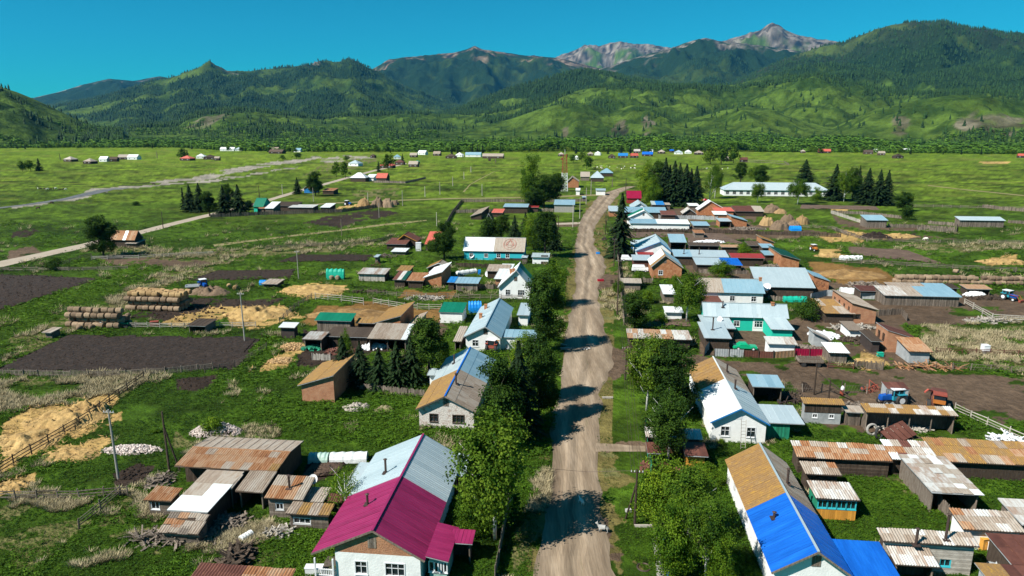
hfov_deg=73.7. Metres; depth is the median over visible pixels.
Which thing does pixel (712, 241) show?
yard clutter
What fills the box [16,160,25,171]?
broadleaf tree
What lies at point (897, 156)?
farmhouse
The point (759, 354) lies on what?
fence
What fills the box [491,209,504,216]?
shed
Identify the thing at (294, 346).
firewood pile
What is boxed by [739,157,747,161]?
farm hut
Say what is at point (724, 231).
fence
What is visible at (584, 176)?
shed
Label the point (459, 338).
lean to
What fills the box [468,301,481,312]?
tent
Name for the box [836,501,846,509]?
window
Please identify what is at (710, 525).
birch tree
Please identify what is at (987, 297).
yard clutter
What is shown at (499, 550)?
fence
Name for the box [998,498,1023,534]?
shed
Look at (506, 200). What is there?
fence
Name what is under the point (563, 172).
lattice tower
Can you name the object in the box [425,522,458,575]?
wing
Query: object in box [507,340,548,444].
spruce tree
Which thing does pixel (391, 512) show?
house
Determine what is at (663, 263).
house
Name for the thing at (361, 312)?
heap
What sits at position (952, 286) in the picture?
barn
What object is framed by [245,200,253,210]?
poplar tree
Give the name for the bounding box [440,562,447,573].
window
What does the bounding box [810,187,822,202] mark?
broadleaf tree
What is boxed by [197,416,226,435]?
bush
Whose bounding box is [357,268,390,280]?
shed
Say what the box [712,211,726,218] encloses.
shed
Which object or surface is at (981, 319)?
yard clutter
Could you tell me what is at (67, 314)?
hay bale
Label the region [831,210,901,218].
fence
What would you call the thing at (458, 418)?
window
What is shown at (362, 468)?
lean to
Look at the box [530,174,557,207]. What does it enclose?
poplar tree
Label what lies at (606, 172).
house
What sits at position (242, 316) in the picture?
utility pole
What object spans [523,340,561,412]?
poplar tree
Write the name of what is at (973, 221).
barn
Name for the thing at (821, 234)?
fence
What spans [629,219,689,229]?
shed
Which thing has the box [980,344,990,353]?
beehive box
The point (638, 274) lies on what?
bush
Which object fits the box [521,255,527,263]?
shed
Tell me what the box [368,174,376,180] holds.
shed
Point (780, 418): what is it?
annex
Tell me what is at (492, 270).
shed
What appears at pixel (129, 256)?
fence
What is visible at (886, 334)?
brick barn
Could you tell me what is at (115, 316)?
hay bale
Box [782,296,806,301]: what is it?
greenhouse tunnel
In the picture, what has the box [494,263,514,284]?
annex
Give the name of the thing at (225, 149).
farmhouse
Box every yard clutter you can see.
[143,470,178,490]
[212,514,246,530]
[260,523,299,539]
[301,343,323,351]
[324,347,356,354]
[349,288,384,293]
[362,342,388,350]
[372,253,396,257]
[404,294,446,300]
[640,459,684,475]
[694,239,725,242]
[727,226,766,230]
[761,264,778,266]
[795,344,820,348]
[807,330,840,339]
[826,322,875,329]
[837,335,862,345]
[841,400,862,411]
[846,281,884,286]
[873,424,934,433]
[962,315,1019,323]
[965,294,1009,300]
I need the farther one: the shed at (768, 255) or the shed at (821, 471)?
the shed at (768, 255)
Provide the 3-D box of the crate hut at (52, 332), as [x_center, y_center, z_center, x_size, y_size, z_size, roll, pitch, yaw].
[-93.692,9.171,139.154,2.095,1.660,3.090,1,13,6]
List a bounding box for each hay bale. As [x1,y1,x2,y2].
[64,312,71,317]
[65,321,71,326]
[67,306,73,311]
[71,312,77,317]
[73,307,81,311]
[76,312,83,317]
[76,325,82,330]
[82,317,89,321]
[84,312,90,317]
[86,307,92,312]
[88,324,95,329]
[90,313,97,318]
[92,307,100,312]
[96,323,105,327]
[97,313,104,318]
[101,307,107,312]
[101,318,109,322]
[105,313,111,318]
[106,323,112,327]
[108,308,115,312]
[111,313,119,318]
[113,322,120,327]
[115,307,123,312]
[116,317,124,322]
[123,296,130,300]
[130,296,135,301]
[130,305,136,309]
[132,291,138,296]
[136,296,141,301]
[139,291,145,295]
[142,297,148,301]
[142,305,148,310]
[149,305,155,310]
[151,292,158,296]
[154,297,160,301]
[155,306,161,310]
[160,297,166,302]
[162,292,169,296]
[169,292,174,297]
[172,298,179,302]
[173,306,180,311]
[175,292,181,297]
[176,301,183,305]
[980,275,987,279]
[988,276,994,280]
[995,276,1001,280]
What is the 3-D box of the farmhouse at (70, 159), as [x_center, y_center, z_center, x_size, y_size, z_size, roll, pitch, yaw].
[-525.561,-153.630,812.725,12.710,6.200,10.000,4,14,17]
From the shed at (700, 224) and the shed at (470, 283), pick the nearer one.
the shed at (470, 283)
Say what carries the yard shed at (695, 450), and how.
on the ground at (998, 396)
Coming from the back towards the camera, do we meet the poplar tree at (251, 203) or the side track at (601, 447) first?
the poplar tree at (251, 203)
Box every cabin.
[264,474,314,517]
[386,238,409,249]
[398,231,421,246]
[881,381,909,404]
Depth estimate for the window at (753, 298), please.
163.71 m
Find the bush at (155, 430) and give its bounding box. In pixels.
[148,428,160,433]
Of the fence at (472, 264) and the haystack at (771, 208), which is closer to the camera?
the fence at (472, 264)
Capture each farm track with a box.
[213,220,426,246]
[314,194,602,204]
[463,170,499,191]
[532,222,579,224]
[928,185,1023,195]
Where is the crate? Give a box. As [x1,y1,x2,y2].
[150,320,158,325]
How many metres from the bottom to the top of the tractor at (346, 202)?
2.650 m
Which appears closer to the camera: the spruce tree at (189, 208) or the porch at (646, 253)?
the porch at (646, 253)
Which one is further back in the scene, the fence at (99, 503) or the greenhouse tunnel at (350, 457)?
the greenhouse tunnel at (350, 457)
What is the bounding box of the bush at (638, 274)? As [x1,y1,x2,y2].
[630,270,645,284]
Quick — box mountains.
[33,21,1023,135]
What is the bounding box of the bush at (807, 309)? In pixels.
[792,296,821,321]
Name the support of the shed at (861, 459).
on the ground at (998, 396)
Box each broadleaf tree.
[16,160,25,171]
[24,159,38,169]
[176,148,186,157]
[291,152,302,158]
[331,161,341,176]
[337,328,355,360]
[339,161,350,177]
[380,153,395,169]
[434,336,451,367]
[451,478,497,537]
[508,331,533,365]
[519,151,541,203]
[520,211,542,249]
[533,257,569,307]
[569,155,577,162]
[576,151,586,159]
[582,155,593,169]
[626,451,687,525]
[634,158,654,197]
[642,174,663,203]
[644,489,701,575]
[666,274,680,289]
[689,459,727,488]
[702,146,718,163]
[702,531,741,575]
[708,259,735,277]
[712,148,731,162]
[727,145,740,162]
[737,242,751,252]
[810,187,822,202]
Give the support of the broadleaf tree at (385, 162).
on the ground at (998, 396)
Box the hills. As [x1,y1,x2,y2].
[0,65,1023,147]
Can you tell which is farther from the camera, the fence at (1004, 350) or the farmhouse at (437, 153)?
the farmhouse at (437, 153)
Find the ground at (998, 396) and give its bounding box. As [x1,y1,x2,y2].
[0,146,1023,575]
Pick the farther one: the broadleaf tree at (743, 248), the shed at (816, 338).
the broadleaf tree at (743, 248)
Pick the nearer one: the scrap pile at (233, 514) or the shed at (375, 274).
the scrap pile at (233, 514)
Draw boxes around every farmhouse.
[63,156,77,161]
[83,158,97,163]
[99,156,109,161]
[118,154,128,159]
[127,154,140,159]
[180,155,194,160]
[196,154,205,158]
[203,155,213,159]
[220,147,235,150]
[268,149,285,153]
[348,160,362,165]
[380,163,395,167]
[395,159,404,164]
[408,161,418,166]
[410,153,417,156]
[418,150,427,154]
[433,151,441,155]
[445,154,456,158]
[465,152,481,156]
[482,153,503,158]
[618,153,627,157]
[630,153,638,157]
[642,152,652,155]
[694,151,703,154]
[817,149,830,152]
[863,150,872,153]
[877,151,884,154]
[892,154,903,158]
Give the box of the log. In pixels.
[634,524,653,526]
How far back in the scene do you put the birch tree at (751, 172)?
485.50 m
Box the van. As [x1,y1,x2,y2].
[632,264,648,271]
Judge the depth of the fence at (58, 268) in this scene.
202.52 m
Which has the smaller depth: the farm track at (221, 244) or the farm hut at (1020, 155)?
the farm track at (221, 244)
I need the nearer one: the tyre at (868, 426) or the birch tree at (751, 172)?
the tyre at (868, 426)
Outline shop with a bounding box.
[554,199,574,211]
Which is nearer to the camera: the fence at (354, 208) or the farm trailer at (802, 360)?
the farm trailer at (802, 360)
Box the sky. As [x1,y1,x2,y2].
[0,0,1023,97]
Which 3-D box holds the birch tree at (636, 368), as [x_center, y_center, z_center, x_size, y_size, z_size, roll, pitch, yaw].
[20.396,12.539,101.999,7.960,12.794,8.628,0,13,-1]
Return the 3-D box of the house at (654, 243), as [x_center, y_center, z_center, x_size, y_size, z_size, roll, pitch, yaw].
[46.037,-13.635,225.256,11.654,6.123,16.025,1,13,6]
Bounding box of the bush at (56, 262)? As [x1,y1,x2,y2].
[42,256,63,269]
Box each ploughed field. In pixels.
[0,275,96,309]
[0,334,258,371]
[187,269,293,280]
[277,254,371,261]
[687,233,742,243]
[800,204,879,209]
[848,246,943,263]
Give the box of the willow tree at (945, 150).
[942,146,948,152]
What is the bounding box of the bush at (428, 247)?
[423,239,435,251]
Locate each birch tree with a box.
[317,463,360,507]
[443,400,532,540]
[612,278,624,297]
[623,331,668,410]
[633,381,691,460]
[657,462,724,537]
[669,270,711,320]
[681,490,743,575]
[702,168,724,199]
[707,164,724,197]
[746,164,768,181]
[749,182,766,202]
[786,178,811,204]
[833,169,858,201]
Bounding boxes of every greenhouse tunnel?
[308,452,329,463]
[329,451,367,463]
[455,269,476,275]
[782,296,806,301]
[839,255,862,259]
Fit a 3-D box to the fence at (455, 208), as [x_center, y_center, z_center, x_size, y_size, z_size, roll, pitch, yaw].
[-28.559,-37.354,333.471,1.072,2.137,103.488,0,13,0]
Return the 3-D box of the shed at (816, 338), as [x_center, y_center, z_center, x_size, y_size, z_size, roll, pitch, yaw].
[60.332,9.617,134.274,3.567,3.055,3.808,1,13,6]
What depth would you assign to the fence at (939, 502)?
76.13 m
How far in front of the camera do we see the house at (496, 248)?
218.99 m
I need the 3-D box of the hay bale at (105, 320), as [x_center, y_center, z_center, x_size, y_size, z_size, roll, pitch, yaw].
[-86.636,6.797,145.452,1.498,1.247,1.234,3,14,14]
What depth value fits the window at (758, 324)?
143.00 m
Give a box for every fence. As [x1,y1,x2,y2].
[0,266,127,270]
[0,362,212,376]
[0,371,143,470]
[0,486,128,498]
[61,253,91,264]
[77,485,120,529]
[91,251,212,259]
[105,321,255,327]
[203,342,266,371]
[210,200,396,217]
[266,236,391,247]
[279,293,311,321]
[312,353,330,360]
[315,293,363,304]
[355,381,425,396]
[367,289,522,299]
[373,177,425,182]
[373,298,441,309]
[447,199,461,221]
[455,262,490,267]
[456,208,553,212]
[462,198,585,201]
[479,283,498,288]
[494,493,509,575]
[617,253,624,322]
[619,277,652,282]
[627,228,757,234]
[645,424,652,471]
[658,215,717,219]
[698,269,746,273]
[704,341,709,355]
[714,347,744,356]
[744,350,774,357]
[752,160,788,164]
[758,231,840,236]
[768,295,800,300]
[773,350,794,358]
[783,383,867,393]
[794,347,822,355]
[801,225,848,234]
[810,289,838,298]
[827,363,854,368]
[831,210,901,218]
[831,211,859,222]
[832,226,1023,243]
[832,258,1023,271]
[853,359,884,369]
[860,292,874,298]
[879,307,907,320]
[888,223,955,229]
[913,204,1023,208]
[917,220,957,231]
[917,361,1023,371]
[932,494,952,521]
[936,347,1023,354]
[954,403,1023,436]
[964,298,1023,319]
[982,204,1023,211]
[1008,220,1023,223]
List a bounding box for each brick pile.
[101,444,162,455]
[189,422,242,438]
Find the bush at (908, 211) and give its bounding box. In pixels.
[899,203,916,219]
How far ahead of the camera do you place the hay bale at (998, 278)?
184.54 m
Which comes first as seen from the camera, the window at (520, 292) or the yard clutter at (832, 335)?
the yard clutter at (832, 335)
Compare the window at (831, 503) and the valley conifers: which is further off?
the valley conifers
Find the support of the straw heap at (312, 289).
on the ground at (998, 396)
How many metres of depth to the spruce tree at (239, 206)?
326.14 m
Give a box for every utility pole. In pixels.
[103,409,119,479]
[161,411,180,472]
[237,292,244,340]
[616,260,621,314]
[622,347,629,379]
[625,469,643,525]
[813,363,854,401]
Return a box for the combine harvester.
[924,387,955,419]
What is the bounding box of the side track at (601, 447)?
[596,443,644,451]
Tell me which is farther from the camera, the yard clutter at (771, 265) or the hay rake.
the yard clutter at (771, 265)
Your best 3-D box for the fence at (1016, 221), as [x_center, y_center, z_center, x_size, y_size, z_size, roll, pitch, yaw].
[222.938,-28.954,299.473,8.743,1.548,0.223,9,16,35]
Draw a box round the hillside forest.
[0,18,1023,143]
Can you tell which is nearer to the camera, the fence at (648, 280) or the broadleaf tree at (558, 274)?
the broadleaf tree at (558, 274)
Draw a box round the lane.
[0,163,406,266]
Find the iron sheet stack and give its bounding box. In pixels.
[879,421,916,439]
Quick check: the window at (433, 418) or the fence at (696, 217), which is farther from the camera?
the fence at (696, 217)
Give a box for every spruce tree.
[34,158,43,170]
[178,188,185,209]
[181,184,198,212]
[190,183,210,212]
[214,185,233,216]
[229,184,248,215]
[291,177,303,194]
[332,335,355,374]
[346,341,374,390]
[363,347,391,393]
[381,341,411,388]
[400,337,429,389]
[505,215,521,237]
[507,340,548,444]
[518,212,529,232]
[546,219,564,251]
[602,193,636,259]
[651,158,671,201]
[662,161,684,206]
[674,164,701,206]
[676,163,683,196]
[683,166,707,205]
[792,159,817,183]
[822,164,848,201]
[849,166,864,198]
[851,168,885,204]
[864,169,888,205]
[878,170,897,205]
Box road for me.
[533,186,634,575]
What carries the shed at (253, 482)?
on the ground at (998, 396)
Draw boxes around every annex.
[427,368,439,383]
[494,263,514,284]
[758,404,804,438]
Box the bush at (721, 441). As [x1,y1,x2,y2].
[715,438,726,444]
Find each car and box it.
[621,255,631,260]
[732,341,757,350]
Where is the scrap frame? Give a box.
[777,394,798,404]
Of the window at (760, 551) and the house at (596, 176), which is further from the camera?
the house at (596, 176)
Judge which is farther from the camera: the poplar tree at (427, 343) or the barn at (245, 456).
the poplar tree at (427, 343)
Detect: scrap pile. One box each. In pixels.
[209,510,253,531]
[767,391,810,402]
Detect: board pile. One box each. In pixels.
[117,525,226,550]
[214,538,258,565]
[893,359,968,371]
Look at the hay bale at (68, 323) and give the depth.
145.70 m
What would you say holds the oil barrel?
on the ground at (998, 396)
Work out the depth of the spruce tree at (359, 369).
111.33 m
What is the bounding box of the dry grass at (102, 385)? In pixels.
[0,219,1023,575]
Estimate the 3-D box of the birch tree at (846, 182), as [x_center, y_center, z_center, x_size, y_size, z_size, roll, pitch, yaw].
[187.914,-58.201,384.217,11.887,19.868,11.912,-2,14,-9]
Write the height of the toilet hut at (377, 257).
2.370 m
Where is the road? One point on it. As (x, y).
(575, 542)
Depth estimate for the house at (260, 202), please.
341.02 m
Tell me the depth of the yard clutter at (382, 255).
223.19 m
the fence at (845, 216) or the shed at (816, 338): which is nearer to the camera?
the shed at (816, 338)
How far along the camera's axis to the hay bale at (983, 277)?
185.36 m
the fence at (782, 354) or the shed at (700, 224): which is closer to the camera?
the fence at (782, 354)
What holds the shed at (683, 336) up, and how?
on the ground at (998, 396)
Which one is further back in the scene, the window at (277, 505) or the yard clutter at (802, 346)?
the yard clutter at (802, 346)
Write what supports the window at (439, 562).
in the wing
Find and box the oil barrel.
[840,381,844,395]
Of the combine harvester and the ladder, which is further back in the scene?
the combine harvester
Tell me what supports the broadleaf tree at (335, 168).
on the ground at (998, 396)
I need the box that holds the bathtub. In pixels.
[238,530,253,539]
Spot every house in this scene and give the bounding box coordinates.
[111,230,143,246]
[186,318,216,332]
[253,198,270,211]
[303,187,314,192]
[311,433,457,575]
[350,172,368,181]
[376,173,389,180]
[415,347,494,428]
[463,237,526,260]
[463,298,512,351]
[497,262,532,298]
[568,175,578,187]
[590,171,603,181]
[600,168,612,176]
[626,190,641,202]
[627,208,652,223]
[629,200,646,206]
[632,234,671,254]
[647,248,682,277]
[689,356,769,442]
[695,199,722,214]
[696,277,765,302]
[700,301,788,330]
[725,442,852,575]
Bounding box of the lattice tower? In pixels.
[561,154,567,190]
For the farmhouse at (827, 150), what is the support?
on the ground at (998, 396)
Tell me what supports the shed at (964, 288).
on the ground at (998, 396)
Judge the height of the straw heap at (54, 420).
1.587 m
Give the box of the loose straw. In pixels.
[0,228,1010,490]
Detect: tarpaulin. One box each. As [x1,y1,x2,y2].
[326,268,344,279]
[789,226,801,230]
[839,287,853,293]
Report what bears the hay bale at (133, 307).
on the ground at (998, 396)
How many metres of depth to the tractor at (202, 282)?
180.29 m
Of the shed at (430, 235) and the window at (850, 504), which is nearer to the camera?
the window at (850, 504)
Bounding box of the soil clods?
[0,228,902,485]
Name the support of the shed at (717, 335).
on the ground at (998, 396)
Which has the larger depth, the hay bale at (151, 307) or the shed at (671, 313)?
the hay bale at (151, 307)
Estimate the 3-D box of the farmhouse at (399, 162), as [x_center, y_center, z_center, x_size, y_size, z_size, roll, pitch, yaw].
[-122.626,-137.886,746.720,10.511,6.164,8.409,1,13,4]
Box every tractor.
[197,278,208,287]
[344,200,351,205]
[485,339,497,351]
[809,244,818,250]
[876,388,907,404]
[1000,289,1023,302]
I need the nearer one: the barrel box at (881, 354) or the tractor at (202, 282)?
the barrel box at (881, 354)
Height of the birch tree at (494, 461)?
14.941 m
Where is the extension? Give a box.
[832,539,899,575]
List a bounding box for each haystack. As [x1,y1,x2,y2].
[357,197,369,206]
[371,197,382,207]
[382,198,393,207]
[759,216,773,225]
[764,203,779,212]
[769,220,788,229]
[774,209,786,213]
[780,214,794,222]
[788,220,801,227]
[796,214,809,224]
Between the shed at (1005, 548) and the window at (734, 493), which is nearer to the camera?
the shed at (1005, 548)
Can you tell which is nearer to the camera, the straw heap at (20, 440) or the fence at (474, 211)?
the straw heap at (20, 440)
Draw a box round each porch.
[451,528,475,563]
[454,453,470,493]
[501,329,536,349]
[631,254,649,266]
[637,252,653,256]
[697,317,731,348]
[698,315,735,339]
[763,317,794,336]
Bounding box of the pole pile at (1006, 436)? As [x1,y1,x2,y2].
[985,428,1023,441]
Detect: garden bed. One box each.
[301,462,344,475]
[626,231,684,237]
[650,318,690,325]
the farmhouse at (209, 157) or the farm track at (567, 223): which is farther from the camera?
the farmhouse at (209, 157)
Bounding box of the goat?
[595,521,608,532]
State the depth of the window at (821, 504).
74.55 m
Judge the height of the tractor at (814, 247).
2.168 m
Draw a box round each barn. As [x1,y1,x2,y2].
[174,436,303,481]
[373,301,414,324]
[423,262,451,286]
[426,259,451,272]
[667,234,686,248]
[672,248,728,264]
[726,213,746,226]
[749,266,815,297]
[756,234,773,245]
[768,245,800,267]
[806,269,829,289]
[832,289,878,323]
[860,215,887,227]
[873,285,961,306]
[875,322,913,351]
[884,282,958,292]
[954,216,1005,227]
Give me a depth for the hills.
1963.74 m
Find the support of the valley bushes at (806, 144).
on the ground at (998, 396)
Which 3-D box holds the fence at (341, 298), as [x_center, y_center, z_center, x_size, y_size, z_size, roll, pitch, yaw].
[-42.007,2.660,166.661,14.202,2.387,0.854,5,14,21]
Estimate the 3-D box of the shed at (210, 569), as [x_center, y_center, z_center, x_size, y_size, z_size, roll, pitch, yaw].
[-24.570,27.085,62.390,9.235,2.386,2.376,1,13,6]
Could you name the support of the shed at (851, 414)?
on the ground at (998, 396)
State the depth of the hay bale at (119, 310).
144.45 m
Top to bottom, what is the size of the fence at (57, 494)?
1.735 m
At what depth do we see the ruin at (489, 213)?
305.10 m
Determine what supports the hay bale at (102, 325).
on the ground at (998, 396)
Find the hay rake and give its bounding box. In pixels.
[860,380,879,392]
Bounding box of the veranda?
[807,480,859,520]
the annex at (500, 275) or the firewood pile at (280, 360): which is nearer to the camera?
the firewood pile at (280, 360)
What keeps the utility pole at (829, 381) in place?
on the ground at (998, 396)
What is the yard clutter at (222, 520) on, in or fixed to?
on the ground at (998, 396)
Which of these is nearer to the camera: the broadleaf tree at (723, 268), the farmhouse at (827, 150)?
the broadleaf tree at (723, 268)
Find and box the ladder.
[740,420,745,448]
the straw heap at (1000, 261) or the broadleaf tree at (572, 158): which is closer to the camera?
the straw heap at (1000, 261)
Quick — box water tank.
[416,242,420,250]
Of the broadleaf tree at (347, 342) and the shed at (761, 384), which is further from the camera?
the broadleaf tree at (347, 342)
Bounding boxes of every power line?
[534,467,635,471]
[616,261,629,345]
[623,356,642,470]
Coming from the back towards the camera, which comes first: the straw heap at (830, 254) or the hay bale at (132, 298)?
the straw heap at (830, 254)
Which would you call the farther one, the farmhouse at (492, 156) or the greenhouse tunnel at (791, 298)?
the farmhouse at (492, 156)
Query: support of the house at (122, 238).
on the ground at (998, 396)
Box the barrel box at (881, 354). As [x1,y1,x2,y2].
[876,352,883,356]
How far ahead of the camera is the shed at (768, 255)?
213.96 m
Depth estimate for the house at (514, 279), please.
169.59 m
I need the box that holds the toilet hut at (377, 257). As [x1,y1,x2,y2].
[374,254,380,262]
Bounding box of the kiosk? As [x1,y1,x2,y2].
[596,188,605,194]
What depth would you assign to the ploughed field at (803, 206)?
357.42 m
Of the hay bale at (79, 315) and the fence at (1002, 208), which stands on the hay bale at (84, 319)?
the hay bale at (79, 315)
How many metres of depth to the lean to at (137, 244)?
241.13 m
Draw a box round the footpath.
[653,545,663,575]
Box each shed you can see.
[144,485,182,515]
[157,511,210,544]
[167,469,243,529]
[191,562,295,575]
[223,473,242,506]
[235,470,276,508]
[256,205,266,211]
[264,201,280,212]
[278,322,298,338]
[280,201,301,210]
[286,501,334,530]
[288,204,317,211]
[298,354,354,401]
[302,331,328,350]
[303,487,331,502]
[314,312,355,331]
[320,203,335,211]
[322,188,337,194]
[325,493,343,512]
[326,326,372,346]
[356,317,379,327]
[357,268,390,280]
[367,323,412,350]
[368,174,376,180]
[391,248,409,254]
[392,271,411,286]
[396,265,413,272]
[406,272,428,288]
[409,311,427,331]
[424,231,440,250]
[447,276,457,289]
[455,277,481,290]
[486,264,510,278]
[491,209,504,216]
[503,203,528,213]
[517,303,530,325]
[521,255,527,263]
[528,204,538,211]
[531,253,549,263]
[580,172,589,180]
[608,206,617,216]
[620,278,641,289]
[624,207,665,217]
[626,328,691,348]
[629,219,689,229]
[645,426,702,453]
[646,442,660,466]
[650,201,664,206]
[659,210,675,218]
[659,284,675,302]
[663,306,683,318]
[664,203,670,208]
[682,441,708,467]
[687,203,698,210]
[687,242,719,249]
[690,221,709,229]
[692,230,704,237]
[692,257,742,272]
[702,295,721,301]
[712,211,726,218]
[713,207,734,214]
[716,218,731,226]
[719,244,739,253]
[729,253,764,265]
[731,205,764,216]
[745,241,758,251]
[746,374,784,399]
[758,243,773,253]
[760,250,773,262]
[763,336,797,351]
[790,440,892,476]
[799,461,841,490]
[800,397,845,423]
[807,327,831,346]
[821,342,850,363]
[839,321,861,336]
[842,405,863,425]
[853,285,875,297]
[859,330,882,352]
[860,403,958,433]
[876,513,979,575]
[879,439,935,474]
[895,337,933,362]
[898,454,983,511]
[921,437,1023,480]
[948,508,1023,550]
[959,284,991,294]
[974,562,1023,575]
[985,532,1023,564]
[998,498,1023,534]
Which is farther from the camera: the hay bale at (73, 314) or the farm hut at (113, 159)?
the farm hut at (113, 159)
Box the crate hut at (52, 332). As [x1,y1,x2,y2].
[41,327,61,338]
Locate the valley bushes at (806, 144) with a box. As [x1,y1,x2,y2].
[0,121,1023,153]
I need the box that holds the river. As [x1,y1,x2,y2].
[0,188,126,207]
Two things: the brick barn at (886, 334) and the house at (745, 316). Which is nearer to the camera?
the brick barn at (886, 334)
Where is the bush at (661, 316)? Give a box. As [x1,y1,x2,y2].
[653,312,668,321]
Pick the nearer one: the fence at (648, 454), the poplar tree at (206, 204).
the fence at (648, 454)
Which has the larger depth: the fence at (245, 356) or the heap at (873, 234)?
the heap at (873, 234)
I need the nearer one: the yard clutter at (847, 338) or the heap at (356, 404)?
the heap at (356, 404)
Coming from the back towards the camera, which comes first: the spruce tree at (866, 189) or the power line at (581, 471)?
the spruce tree at (866, 189)
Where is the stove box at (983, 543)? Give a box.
[978,537,989,551]
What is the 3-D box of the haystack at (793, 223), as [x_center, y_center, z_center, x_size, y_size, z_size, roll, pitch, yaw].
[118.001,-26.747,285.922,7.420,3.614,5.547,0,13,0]
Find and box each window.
[150,502,160,510]
[275,502,283,510]
[293,517,310,524]
[354,560,367,575]
[384,562,404,575]
[428,560,438,573]
[429,413,438,422]
[434,561,443,573]
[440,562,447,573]
[452,415,464,423]
[472,340,478,346]
[505,289,510,295]
[517,290,524,295]
[720,426,729,436]
[729,296,734,301]
[732,482,735,496]
[733,321,739,326]
[744,513,748,528]
[746,427,755,437]
[751,296,756,301]
[753,321,762,327]
[758,546,762,564]
[812,413,817,418]
[817,499,827,508]
[826,500,837,509]
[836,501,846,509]
[846,501,856,510]
[939,559,950,567]
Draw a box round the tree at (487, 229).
[479,214,500,236]
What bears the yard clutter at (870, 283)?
on the ground at (998, 396)
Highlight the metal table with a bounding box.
[304,564,323,575]
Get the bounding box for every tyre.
[636,562,650,571]
[866,423,877,434]
[874,427,882,438]
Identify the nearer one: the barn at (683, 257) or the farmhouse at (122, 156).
the barn at (683, 257)
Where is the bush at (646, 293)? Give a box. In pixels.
[639,288,656,303]
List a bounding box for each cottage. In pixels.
[439,302,466,322]
[680,207,695,218]
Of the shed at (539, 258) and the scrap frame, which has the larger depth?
the shed at (539, 258)
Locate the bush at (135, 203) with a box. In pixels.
[131,201,140,205]
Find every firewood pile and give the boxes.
[267,357,297,363]
[278,342,304,351]
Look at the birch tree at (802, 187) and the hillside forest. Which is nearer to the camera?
the birch tree at (802, 187)
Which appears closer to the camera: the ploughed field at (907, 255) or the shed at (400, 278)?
the shed at (400, 278)
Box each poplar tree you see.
[80,214,119,256]
[198,191,217,215]
[219,183,234,205]
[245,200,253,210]
[305,170,322,195]
[407,316,451,380]
[429,219,458,258]
[469,350,527,433]
[490,214,511,236]
[521,333,562,389]
[523,266,567,341]
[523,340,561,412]
[524,187,546,206]
[529,210,561,252]
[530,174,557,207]
[548,172,564,199]
[620,290,652,327]
[640,334,703,408]
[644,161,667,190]
[732,162,747,181]
[753,165,769,181]
[849,167,862,200]
[893,191,915,208]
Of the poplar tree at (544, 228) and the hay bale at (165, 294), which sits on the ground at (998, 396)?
the poplar tree at (544, 228)
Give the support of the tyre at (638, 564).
on the ground at (998, 396)
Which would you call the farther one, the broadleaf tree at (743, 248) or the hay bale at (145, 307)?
the broadleaf tree at (743, 248)
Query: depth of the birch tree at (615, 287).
168.93 m
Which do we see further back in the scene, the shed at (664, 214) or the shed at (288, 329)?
the shed at (664, 214)
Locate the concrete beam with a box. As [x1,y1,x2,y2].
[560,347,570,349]
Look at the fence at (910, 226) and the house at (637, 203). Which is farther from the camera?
the house at (637, 203)
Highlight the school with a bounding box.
[720,182,827,196]
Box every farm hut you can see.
[109,157,118,161]
[214,156,220,160]
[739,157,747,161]
[1016,154,1023,157]
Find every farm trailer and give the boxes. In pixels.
[114,320,131,327]
[183,284,199,288]
[789,356,823,367]
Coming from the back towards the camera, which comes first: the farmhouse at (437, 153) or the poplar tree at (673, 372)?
the farmhouse at (437, 153)
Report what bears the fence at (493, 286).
on the ground at (998, 396)
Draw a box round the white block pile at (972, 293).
[962,291,985,296]
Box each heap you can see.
[0,428,65,456]
[0,480,34,494]
[20,408,110,433]
[40,447,100,462]
[69,399,112,412]
[188,285,229,295]
[222,305,289,320]
[283,285,349,294]
[302,308,384,319]
[342,402,369,411]
[373,405,393,412]
[814,252,849,257]
[815,268,886,279]
[846,358,889,365]
[857,231,891,237]
[886,233,917,237]
[974,258,1023,264]
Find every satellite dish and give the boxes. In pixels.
[309,474,316,486]
[763,283,770,292]
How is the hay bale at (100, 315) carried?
on the hay bale at (105, 320)
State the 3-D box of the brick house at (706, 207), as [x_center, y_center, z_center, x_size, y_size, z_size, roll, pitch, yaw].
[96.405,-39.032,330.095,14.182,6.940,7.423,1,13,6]
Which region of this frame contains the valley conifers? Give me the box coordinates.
[24,120,1023,153]
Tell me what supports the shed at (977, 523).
on the ground at (998, 396)
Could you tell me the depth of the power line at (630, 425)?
85.56 m
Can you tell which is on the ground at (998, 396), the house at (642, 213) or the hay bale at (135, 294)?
the house at (642, 213)
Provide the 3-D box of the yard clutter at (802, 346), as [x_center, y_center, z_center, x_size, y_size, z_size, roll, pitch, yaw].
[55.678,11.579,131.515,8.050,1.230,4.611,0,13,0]
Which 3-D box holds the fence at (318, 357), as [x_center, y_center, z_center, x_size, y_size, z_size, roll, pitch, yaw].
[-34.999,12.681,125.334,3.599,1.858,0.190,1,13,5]
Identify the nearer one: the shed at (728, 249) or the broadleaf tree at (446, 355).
the broadleaf tree at (446, 355)
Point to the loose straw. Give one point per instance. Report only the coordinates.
(118, 414)
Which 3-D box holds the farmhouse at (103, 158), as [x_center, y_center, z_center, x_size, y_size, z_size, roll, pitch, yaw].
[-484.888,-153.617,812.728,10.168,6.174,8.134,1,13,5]
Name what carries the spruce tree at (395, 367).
on the ground at (998, 396)
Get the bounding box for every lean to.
[125,239,145,247]
[261,278,284,288]
[347,462,369,488]
[453,326,467,349]
[810,298,855,322]
[886,545,939,575]
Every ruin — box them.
[471,206,488,219]
[487,211,493,219]

